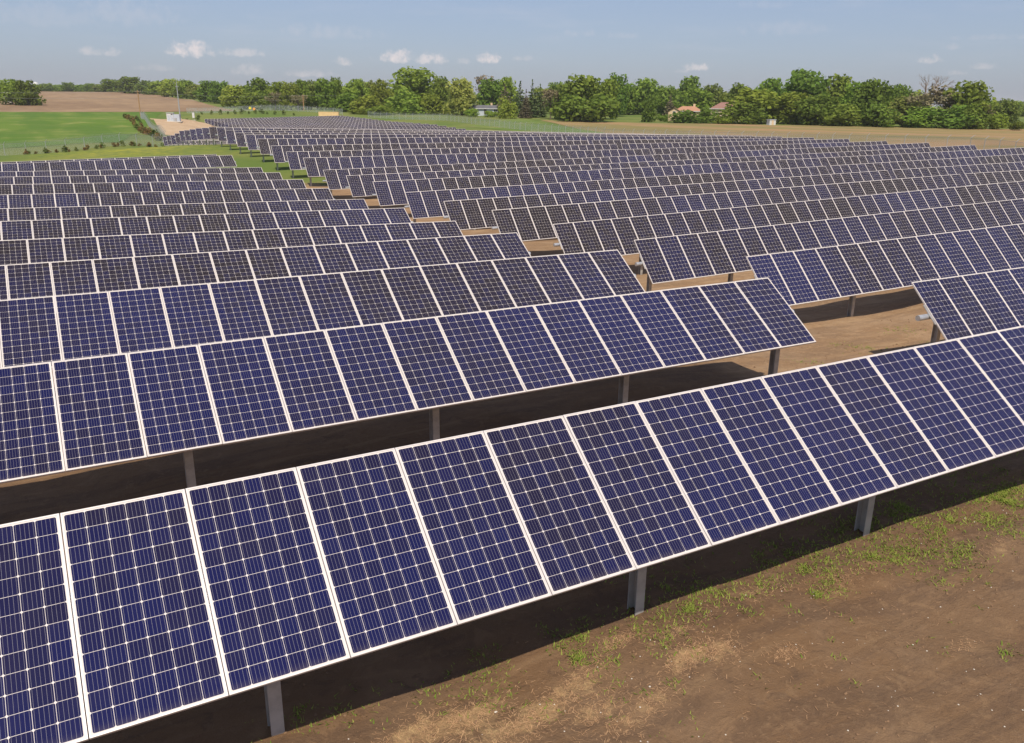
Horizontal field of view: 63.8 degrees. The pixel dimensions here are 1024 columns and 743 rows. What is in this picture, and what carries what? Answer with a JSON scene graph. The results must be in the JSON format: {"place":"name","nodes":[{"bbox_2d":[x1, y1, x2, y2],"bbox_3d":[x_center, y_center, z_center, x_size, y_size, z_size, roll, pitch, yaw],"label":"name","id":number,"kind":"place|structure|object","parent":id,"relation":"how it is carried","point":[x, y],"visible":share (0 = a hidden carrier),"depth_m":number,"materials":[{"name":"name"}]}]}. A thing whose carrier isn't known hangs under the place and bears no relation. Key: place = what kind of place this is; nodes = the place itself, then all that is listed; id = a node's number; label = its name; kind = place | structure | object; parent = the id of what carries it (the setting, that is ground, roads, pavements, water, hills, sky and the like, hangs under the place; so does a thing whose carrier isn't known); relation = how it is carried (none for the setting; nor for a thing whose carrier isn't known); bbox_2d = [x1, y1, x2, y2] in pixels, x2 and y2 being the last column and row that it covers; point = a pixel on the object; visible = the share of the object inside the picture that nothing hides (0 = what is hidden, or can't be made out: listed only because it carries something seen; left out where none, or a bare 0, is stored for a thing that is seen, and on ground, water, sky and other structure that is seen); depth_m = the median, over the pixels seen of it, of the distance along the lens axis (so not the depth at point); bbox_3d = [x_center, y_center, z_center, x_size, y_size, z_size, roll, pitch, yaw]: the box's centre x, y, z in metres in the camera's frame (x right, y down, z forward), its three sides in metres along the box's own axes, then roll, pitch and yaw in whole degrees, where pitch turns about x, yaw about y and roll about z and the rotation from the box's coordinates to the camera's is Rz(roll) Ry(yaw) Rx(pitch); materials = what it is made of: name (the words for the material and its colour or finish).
{"place":"outdoors","nodes":[
{"label":"outdoors","id":0,"kind":"place"},
{"bbox_2d":[0,112,161,147],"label":"crop field","id":1,"kind":"structure","parent":0,"point":[16,127],"depth_m":231.31,"materials":[{"name":"plant"}]},
{"bbox_2d":[0,91,232,111],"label":"ploughed field","id":2,"kind":"structure","parent":0,"point":[79,102],"depth_m":415.20,"materials":[{"name":"soil"}]},
{"bbox_2d":[0,78,19,104],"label":"broadleaf tree","id":3,"kind":"object","parent":2,"relation":"on","point":[9,88],"visible":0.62,"depth_m":390.02,"materials":[{"name":"green plant"}]},
{"bbox_2d":[10,79,45,105],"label":"broadleaf tree","id":4,"kind":"object","parent":2,"relation":"on","point":[27,91],"visible":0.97,"depth_m":387.11,"materials":[{"name":"green plant"}]},
{"bbox_2d":[0,96,1023,742],"bbox_3d":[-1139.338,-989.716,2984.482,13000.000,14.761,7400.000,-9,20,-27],"label":"ground","id":5,"kind":"structure","parent":0,"point":[406,672],"depth_m":9.78,"materials":[{"name":"soil"}]},
{"bbox_2d":[0,132,168,155],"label":"chain link fence","id":6,"kind":"object","parent":5,"relation":"on","point":[121,139],"visible":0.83,"depth_m":148.76,"materials":[{"name":"metal"}]},
{"bbox_2d":[0,154,216,166],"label":"solar panel row","id":7,"kind":"object","parent":5,"relation":"on","point":[105,159],"visible":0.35,"depth_m":69.91,"materials":[{"name":"blue"}]},
{"bbox_2d":[0,155,236,175],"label":"solar panel row","id":8,"kind":"object","parent":5,"relation":"on","point":[186,162],"visible":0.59,"depth_m":65.00,"materials":[{"name":"blue"}]},
{"bbox_2d":[114,76,140,93],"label":"broadleaf tree","id":9,"kind":"object","parent":5,"relation":"on","point":[124,82],"visible":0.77,"depth_m":737.73,"materials":[{"name":"green plant"}]},
{"bbox_2d":[0,167,262,182],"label":"solar panel row","id":10,"kind":"object","parent":5,"relation":"on","point":[135,172],"visible":0.37,"depth_m":60.25,"materials":[{"name":"blue"}]},
{"bbox_2d":[0,172,282,193],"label":"solar panel row","id":11,"kind":"object","parent":5,"relation":"on","point":[112,179],"visible":0.43,"depth_m":55.12,"materials":[{"name":"blue"}]},
{"bbox_2d":[0,179,306,204],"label":"solar panel row","id":12,"kind":"object","parent":5,"relation":"on","point":[148,186],"visible":0.4,"depth_m":50.07,"materials":[{"name":"blue"}]},
{"bbox_2d":[0,188,334,218],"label":"solar panel row","id":13,"kind":"object","parent":5,"relation":"on","point":[106,199],"visible":0.48,"depth_m":44.93,"materials":[{"name":"blue"}]},
{"bbox_2d":[156,78,178,96],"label":"broadleaf tree","id":14,"kind":"object","parent":5,"relation":"on","point":[167,84],"visible":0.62,"depth_m":611.68,"materials":[{"name":"green plant"}]},
{"bbox_2d":[150,118,210,134],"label":"dirt pad","id":15,"kind":"object","parent":5,"relation":"on","point":[170,128],"visible":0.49,"depth_m":253.50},
{"bbox_2d":[0,199,368,232],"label":"solar panel row","id":16,"kind":"object","parent":5,"relation":"on","point":[39,213],"visible":0.41,"depth_m":39.99,"materials":[{"name":"blue"}]},
{"bbox_2d":[192,80,217,102],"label":"broadleaf tree","id":17,"kind":"object","parent":5,"relation":"on","point":[205,85],"visible":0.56,"depth_m":461.76,"materials":[{"name":"green plant"}]},
{"bbox_2d":[0,208,412,253],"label":"solar panel row","id":18,"kind":"object","parent":5,"relation":"on","point":[50,228],"visible":0.59,"depth_m":34.85,"materials":[{"name":"blue"}]},
{"bbox_2d":[206,80,228,103],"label":"broadleaf tree","id":19,"kind":"object","parent":5,"relation":"on","point":[216,90],"visible":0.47,"depth_m":446.12,"materials":[{"name":"green plant"}]},
{"bbox_2d":[0,221,462,282],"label":"solar panel row","id":20,"kind":"object","parent":5,"relation":"on","point":[55,249],"visible":0.51,"depth_m":29.59,"materials":[{"name":"blue"}]},
{"bbox_2d":[218,84,245,106],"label":"broadleaf tree","id":21,"kind":"object","parent":5,"relation":"on","point":[232,92],"visible":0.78,"depth_m":394.08,"materials":[{"name":"green plant"}]},
{"bbox_2d":[235,92,265,108],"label":"bush","id":22,"kind":"object","parent":5,"relation":"on","point":[250,99],"visible":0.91,"depth_m":370.60,"materials":[{"name":"green plant"}]},
{"bbox_2d":[243,77,270,106],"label":"broadleaf tree","id":23,"kind":"object","parent":5,"relation":"on","point":[258,85],"visible":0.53,"depth_m":387.63,"materials":[{"name":"green plant"}]},
{"bbox_2d":[187,104,342,114],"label":"chain link fence","id":24,"kind":"object","parent":5,"relation":"on","point":[266,108],"visible":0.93,"depth_m":330.01,"materials":[{"name":"metal"}]},
{"bbox_2d":[0,232,530,313],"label":"solar panel row","id":25,"kind":"object","parent":5,"relation":"on","point":[28,280],"visible":0.59,"depth_m":24.49,"materials":[{"name":"blue"}]},
{"bbox_2d":[264,81,283,109],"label":"broadleaf tree","id":26,"kind":"object","parent":5,"relation":"on","point":[275,87],"visible":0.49,"depth_m":364.35,"materials":[{"name":"green plant"}]},
{"bbox_2d":[279,81,302,109],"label":"broadleaf tree","id":27,"kind":"object","parent":5,"relation":"on","point":[287,92],"visible":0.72,"depth_m":356.32,"materials":[{"name":"green plant"}]},
{"bbox_2d":[0,250,644,366],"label":"solar panel row","id":28,"kind":"object","parent":5,"relation":"on","point":[33,330],"visible":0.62,"depth_m":19.15,"materials":[{"name":"blue"}]},
{"bbox_2d":[312,77,337,109],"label":"broadleaf tree","id":29,"kind":"object","parent":5,"relation":"on","point":[325,96],"visible":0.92,"depth_m":363.33,"materials":[{"name":"green plant"}]},
{"bbox_2d":[328,92,357,111],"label":"bush","id":30,"kind":"object","parent":5,"relation":"on","point":[342,103],"visible":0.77,"depth_m":338.38,"materials":[{"name":"green plant"}]},
{"bbox_2d":[341,78,371,99],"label":"broadleaf tree","id":31,"kind":"object","parent":5,"relation":"on","point":[356,87],"visible":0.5,"depth_m":361.11,"materials":[{"name":"green plant"}]},
{"bbox_2d":[349,94,383,112],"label":"bush","id":32,"kind":"object","parent":5,"relation":"on","point":[368,101],"visible":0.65,"depth_m":333.03,"materials":[{"name":"green plant"}]},
{"bbox_2d":[369,78,394,108],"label":"broadleaf tree","id":33,"kind":"object","parent":5,"relation":"on","point":[379,91],"visible":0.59,"depth_m":358.88,"materials":[{"name":"green plant"}]},
{"bbox_2d":[208,127,574,144],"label":"solar panel row","id":34,"kind":"object","parent":5,"relation":"on","point":[212,131],"visible":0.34,"depth_m":114.28,"materials":[{"name":"blue"}]},
{"bbox_2d":[382,87,426,114],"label":"bush","id":35,"kind":"object","parent":5,"relation":"on","point":[405,105],"visible":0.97,"depth_m":333.35,"materials":[{"name":"green plant"}]},
{"bbox_2d":[0,277,815,487],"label":"solar panel row","id":36,"kind":"object","parent":5,"relation":"on","point":[95,411],"visible":0.98,"depth_m":13.84,"materials":[{"name":"blue"}]},
{"bbox_2d":[385,66,435,109],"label":"broadleaf tree","id":37,"kind":"object","parent":5,"relation":"on","point":[419,83],"visible":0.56,"depth_m":369.92,"materials":[{"name":"green plant"}]},
{"bbox_2d":[215,128,625,146],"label":"solar panel row","id":38,"kind":"object","parent":5,"relation":"on","point":[221,134],"visible":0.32,"depth_m":113.42,"materials":[{"name":"blue"}]},
{"bbox_2d":[416,94,448,114],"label":"bush","id":39,"kind":"object","parent":5,"relation":"on","point":[434,105],"visible":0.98,"depth_m":336.52,"materials":[{"name":"green plant"}]},
{"bbox_2d":[428,76,450,111],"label":"broadleaf tree","id":40,"kind":"object","parent":5,"relation":"on","point":[439,84],"visible":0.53,"depth_m":365.75,"materials":[{"name":"green plant"}]},
{"bbox_2d":[224,130,677,149],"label":"solar panel row","id":41,"kind":"object","parent":5,"relation":"on","point":[230,136],"visible":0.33,"depth_m":107.01,"materials":[{"name":"blue"}]},
{"bbox_2d":[234,133,668,153],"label":"solar panel row","id":42,"kind":"object","parent":5,"relation":"on","point":[240,138],"visible":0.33,"depth_m":102.54,"materials":[{"name":"blue"}]},
{"bbox_2d":[441,76,478,115],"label":"willow tree","id":43,"kind":"object","parent":5,"relation":"on","point":[462,95],"visible":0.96,"depth_m":328.31,"materials":[{"name":"green plant"}]},
{"bbox_2d":[368,112,603,132],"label":"chain link fence","id":44,"kind":"object","parent":5,"relation":"on","point":[509,125],"visible":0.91,"depth_m":256.17,"materials":[{"name":"metal"}]},
{"bbox_2d":[474,78,506,104],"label":"broadleaf tree","id":45,"kind":"object","parent":5,"relation":"on","point":[490,89],"visible":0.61,"depth_m":360.78,"materials":[{"name":"green plant"}]},
{"bbox_2d":[244,134,747,156],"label":"solar panel row","id":46,"kind":"object","parent":5,"relation":"on","point":[252,142],"visible":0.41,"depth_m":99.74,"materials":[{"name":"blue"}]},
{"bbox_2d":[496,96,518,118],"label":"bush","id":47,"kind":"object","parent":5,"relation":"on","point":[511,109],"visible":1,"depth_m":303.60,"materials":[{"name":"green plant"}]},
{"bbox_2d":[497,76,518,103],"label":"broadleaf tree","id":48,"kind":"object","parent":5,"relation":"on","point":[510,88],"visible":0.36,"depth_m":367.33,"materials":[{"name":"green plant"}]},
{"bbox_2d":[0,325,1023,742],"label":"solar panel row","id":49,"kind":"object","parent":5,"relation":"on","point":[288,573],"visible":0.98,"depth_m":8.26,"materials":[{"name":"blue"}]},
{"bbox_2d":[256,136,781,161],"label":"solar panel row","id":50,"kind":"object","parent":5,"relation":"on","point":[265,145],"visible":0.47,"depth_m":96.42,"materials":[{"name":"blue"}]},
{"bbox_2d":[467,119,603,132],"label":"grass verge","id":51,"kind":"object","parent":5,"relation":"on","point":[502,127],"depth_m":254.44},
{"bbox_2d":[270,137,814,170],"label":"solar panel row","id":52,"kind":"object","parent":5,"relation":"on","point":[279,154],"visible":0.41,"depth_m":91.72,"materials":[{"name":"blue"}]},
{"bbox_2d":[86,326,1023,742],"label":"grass","id":53,"kind":"structure","parent":5,"relation":"on","point":[580,656],"depth_m":11.06,"materials":[{"name":"plant"}]},
{"bbox_2d":[285,139,849,177],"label":"solar panel row","id":54,"kind":"object","parent":5,"relation":"on","point":[295,161],"visible":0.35,"depth_m":88.05,"materials":[{"name":"blue"}]},
{"bbox_2d":[548,73,608,120],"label":"broadleaf tree","id":55,"kind":"object","parent":5,"relation":"on","point":[581,85],"visible":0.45,"depth_m":302.88,"materials":[{"name":"green plant"}]},
{"bbox_2d":[302,141,887,185],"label":"solar panel row","id":56,"kind":"object","parent":5,"relation":"on","point":[315,167],"visible":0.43,"depth_m":80.71,"materials":[{"name":"blue"}]},
{"bbox_2d":[595,77,620,118],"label":"broadleaf tree","id":57,"kind":"object","parent":5,"relation":"on","point":[609,88],"visible":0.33,"depth_m":318.08,"materials":[{"name":"green plant"}]},
{"bbox_2d":[606,72,633,115],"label":"broadleaf tree","id":58,"kind":"object","parent":5,"relation":"on","point":[622,98],"visible":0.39,"depth_m":354.25,"materials":[{"name":"green plant"}]},
{"bbox_2d":[322,143,930,193],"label":"solar panel row","id":59,"kind":"object","parent":5,"relation":"on","point":[336,179],"visible":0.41,"depth_m":78.53,"materials":[{"name":"blue"}]},
{"bbox_2d":[618,85,639,114],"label":"broadleaf tree","id":60,"kind":"object","parent":5,"relation":"on","point":[632,101],"visible":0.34,"depth_m":382.75,"materials":[{"name":"green plant"}]},
{"bbox_2d":[629,77,660,114],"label":"broadleaf tree","id":61,"kind":"object","parent":5,"relation":"on","point":[645,86],"visible":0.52,"depth_m":389.86,"materials":[{"name":"green plant"}]},
{"bbox_2d":[641,94,657,121],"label":"bush","id":62,"kind":"object","parent":5,"relation":"on","point":[648,112],"visible":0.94,"depth_m":297.81,"materials":[{"name":"green plant"}]},
{"bbox_2d":[345,145,977,205],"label":"solar panel row","id":63,"kind":"object","parent":5,"relation":"on","point":[361,186],"visible":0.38,"depth_m":71.90,"materials":[{"name":"blue"}]},
{"bbox_2d":[652,85,679,115],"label":"broadleaf tree","id":64,"kind":"object","parent":5,"relation":"on","point":[663,98],"visible":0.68,"depth_m":380.24,"materials":[{"name":"green plant"}]},
{"bbox_2d":[668,109,705,122],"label":"bush","id":65,"kind":"object","parent":5,"relation":"on","point":[684,116],"visible":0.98,"depth_m":291.66,"materials":[{"name":"green plant"}]},
{"bbox_2d":[676,75,700,108],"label":"broadleaf tree","id":66,"kind":"object","parent":5,"relation":"on","point":[691,82],"visible":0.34,"depth_m":386.23,"materials":[{"name":"green plant"}]},
{"bbox_2d":[374,520,1020,742],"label":"straw","id":67,"kind":"object","parent":5,"relation":"on","point":[528,714],"visible":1,"depth_m":8.61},
{"bbox_2d":[680,86,714,111],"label":"broadleaf tree","id":68,"kind":"object","parent":5,"relation":"on","point":[699,97],"visible":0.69,"depth_m":359.62,"materials":[{"name":"green plant"}]},
{"bbox_2d":[372,147,1023,207],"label":"solar panel row","id":69,"kind":"object","parent":5,"relation":"on","point":[389,193],"visible":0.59,"depth_m":66.74,"materials":[{"name":"blue"}]},
{"bbox_2d":[404,154,1023,229],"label":"solar panel row","id":70,"kind":"object","parent":5,"relation":"on","point":[426,204],"visible":0.44,"depth_m":60.60,"materials":[{"name":"blue"}]},
{"bbox_2d":[443,162,1023,229],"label":"solar panel row","id":71,"kind":"object","parent":5,"relation":"on","point":[468,214],"visible":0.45,"depth_m":54.25,"materials":[{"name":"blue"}]},
{"bbox_2d":[720,87,787,123],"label":"broadleaf tree","id":72,"kind":"object","parent":5,"relation":"on","point":[766,100],"visible":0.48,"depth_m":288.65,"materials":[{"name":"green plant"}]},
{"bbox_2d":[491,170,1023,241],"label":"solar panel row","id":73,"kind":"object","parent":5,"relation":"on","point":[530,223],"visible":0.56,"depth_m":47.99,"materials":[{"name":"blue"}]},
{"bbox_2d":[754,77,785,117],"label":"broadleaf tree","id":74,"kind":"object","parent":5,"relation":"on","point":[774,85],"visible":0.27,"depth_m":342.11,"materials":[{"name":"green plant"}]},
{"bbox_2d":[553,181,1023,274],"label":"solar panel row","id":75,"kind":"object","parent":5,"relation":"on","point":[620,235],"visible":0.61,"depth_m":42.02,"materials":[{"name":"blue"}]},
{"bbox_2d":[770,91,809,123],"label":"broadleaf tree","id":76,"kind":"object","parent":5,"relation":"on","point":[788,115],"visible":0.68,"depth_m":285.72,"materials":[{"name":"green plant"}]},
{"bbox_2d":[778,68,831,109],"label":"broadleaf tree","id":77,"kind":"object","parent":5,"relation":"on","point":[800,78],"visible":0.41,"depth_m":299.56,"materials":[{"name":"green plant"}]},
{"bbox_2d":[604,128,1023,149],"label":"chain link fence","id":78,"kind":"object","parent":5,"relation":"on","point":[885,139],"visible":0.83,"depth_m":132.74,"materials":[{"name":"metal"}]},
{"bbox_2d":[634,198,1023,291],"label":"solar panel row","id":79,"kind":"object","parent":5,"relation":"on","point":[665,259],"visible":0.69,"depth_m":35.24,"materials":[{"name":"blue"}]},
{"bbox_2d":[818,73,855,118],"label":"broadleaf tree","id":80,"kind":"object","parent":5,"relation":"on","point":[836,88],"visible":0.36,"depth_m":302.58,"materials":[{"name":"green plant"}]},
{"bbox_2d":[822,103,864,125],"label":"bush","id":81,"kind":"object","parent":5,"relation":"on","point":[838,116],"visible":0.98,"depth_m":267.28,"materials":[{"name":"green plant"}]},
{"bbox_2d":[838,80,864,124],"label":"broadleaf tree","id":82,"kind":"object","parent":5,"relation":"on","point":[846,98],"visible":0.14,"depth_m":284.84,"materials":[{"name":"green plant"}]},
{"bbox_2d":[848,77,896,125],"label":"broadleaf tree","id":83,"kind":"object","parent":5,"relation":"on","point":[871,91],"visible":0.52,"depth_m":273.14,"materials":[{"name":"green plant"}]},
{"bbox_2d":[861,103,900,127],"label":"bush","id":84,"kind":"object","parent":5,"relation":"on","point":[877,115],"visible":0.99,"depth_m":261.37,"materials":[{"name":"green plant"}]},
{"bbox_2d":[746,223,1023,316],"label":"solar panel row","id":85,"kind":"object","parent":5,"relation":"on","point":[805,276],"visible":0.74,"depth_m":29.05,"materials":[{"name":"blue"}]},
{"bbox_2d":[886,96,921,126],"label":"broadleaf tree","id":86,"kind":"object","parent":5,"relation":"on","point":[901,105],"visible":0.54,"depth_m":266.78,"materials":[{"name":"green plant"}]},
{"bbox_2d":[902,93,951,113],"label":"bare tree","id":87,"kind":"object","parent":5,"relation":"on","point":[925,101],"visible":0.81,"depth_m":261.74,"materials":[{"name":"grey plant"}]},
{"bbox_2d":[920,83,961,108],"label":"bare tree","id":88,"kind":"object","parent":5,"relation":"on","point":[939,92],"visible":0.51,"depth_m":266.13,"materials":[{"name":"grey plant"}]},
{"bbox_2d":[911,267,1023,343],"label":"solar panel row","id":89,"kind":"object","parent":5,"relation":"on","point":[956,307],"visible":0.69,"depth_m":22.09,"materials":[{"name":"blue"}]},
{"bbox_2d":[956,102,990,129],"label":"bush","id":90,"kind":"object","parent":5,"relation":"on","point":[973,108],"visible":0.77,"depth_m":251.20,"materials":[{"name":"green plant"}]},
{"bbox_2d":[988,112,1010,128],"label":"bush","id":91,"kind":"object","parent":5,"relation":"on","point":[998,120],"visible":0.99,"depth_m":252.60,"materials":[{"name":"green plant"}]},
{"bbox_2d":[990,98,1023,127],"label":"broadleaf tree","id":92,"kind":"object","parent":5,"relation":"on","point":[1011,109],"visible":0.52,"depth_m":271.10,"materials":[{"name":"green plant"}]},
{"bbox_2d":[0,0,1023,107],"label":"sky","id":93,"kind":"structure","parent":0,"point":[725,43],"materials":[{"name":"blue"}]},
{"bbox_2d":[167,319,1023,742],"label":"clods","id":94,"kind":"object","parent":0,"point":[747,631],"visible":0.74,"depth_m":9.28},
{"bbox_2d":[543,120,1023,149],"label":"stubble field","id":95,"kind":"structure","parent":0,"point":[935,133],"depth_m":219.79,"materials":[{"name":"plant"}]},
{"bbox_2d":[555,94,620,121],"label":"bush","id":96,"kind":"object","parent":95,"relation":"on","point":[596,107],"visible":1,"depth_m":292.80,"materials":[{"name":"green plant"}]},
{"bbox_2d":[718,102,767,124],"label":"bush","id":97,"kind":"object","parent":95,"relation":"on","point":[753,116],"visible":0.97,"depth_m":283.53,"materials":[{"name":"green plant"}]},
{"bbox_2d":[791,94,839,125],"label":"broadleaf tree","id":98,"kind":"object","parent":95,"relation":"on","point":[815,109],"visible":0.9,"depth_m":275.69,"materials":[{"name":"green plant"}]},
{"bbox_2d":[900,105,950,127],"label":"bush","id":99,"kind":"object","parent":95,"relation":"on","point":[919,119],"visible":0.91,"depth_m":258.82,"materials":[{"name":"green plant"}]},
{"bbox_2d":[927,105,981,128],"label":"bush","id":100,"kind":"object","parent":95,"relation":"on","point":[954,121],"visible":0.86,"depth_m":253.40,"materials":[{"name":"green plant"}]},
{"bbox_2d":[942,80,998,128],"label":"broadleaf tree","id":101,"kind":"object","parent":95,"relation":"on","point":[975,93],"visible":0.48,"depth_m":256.97,"materials":[{"name":"green plant"}]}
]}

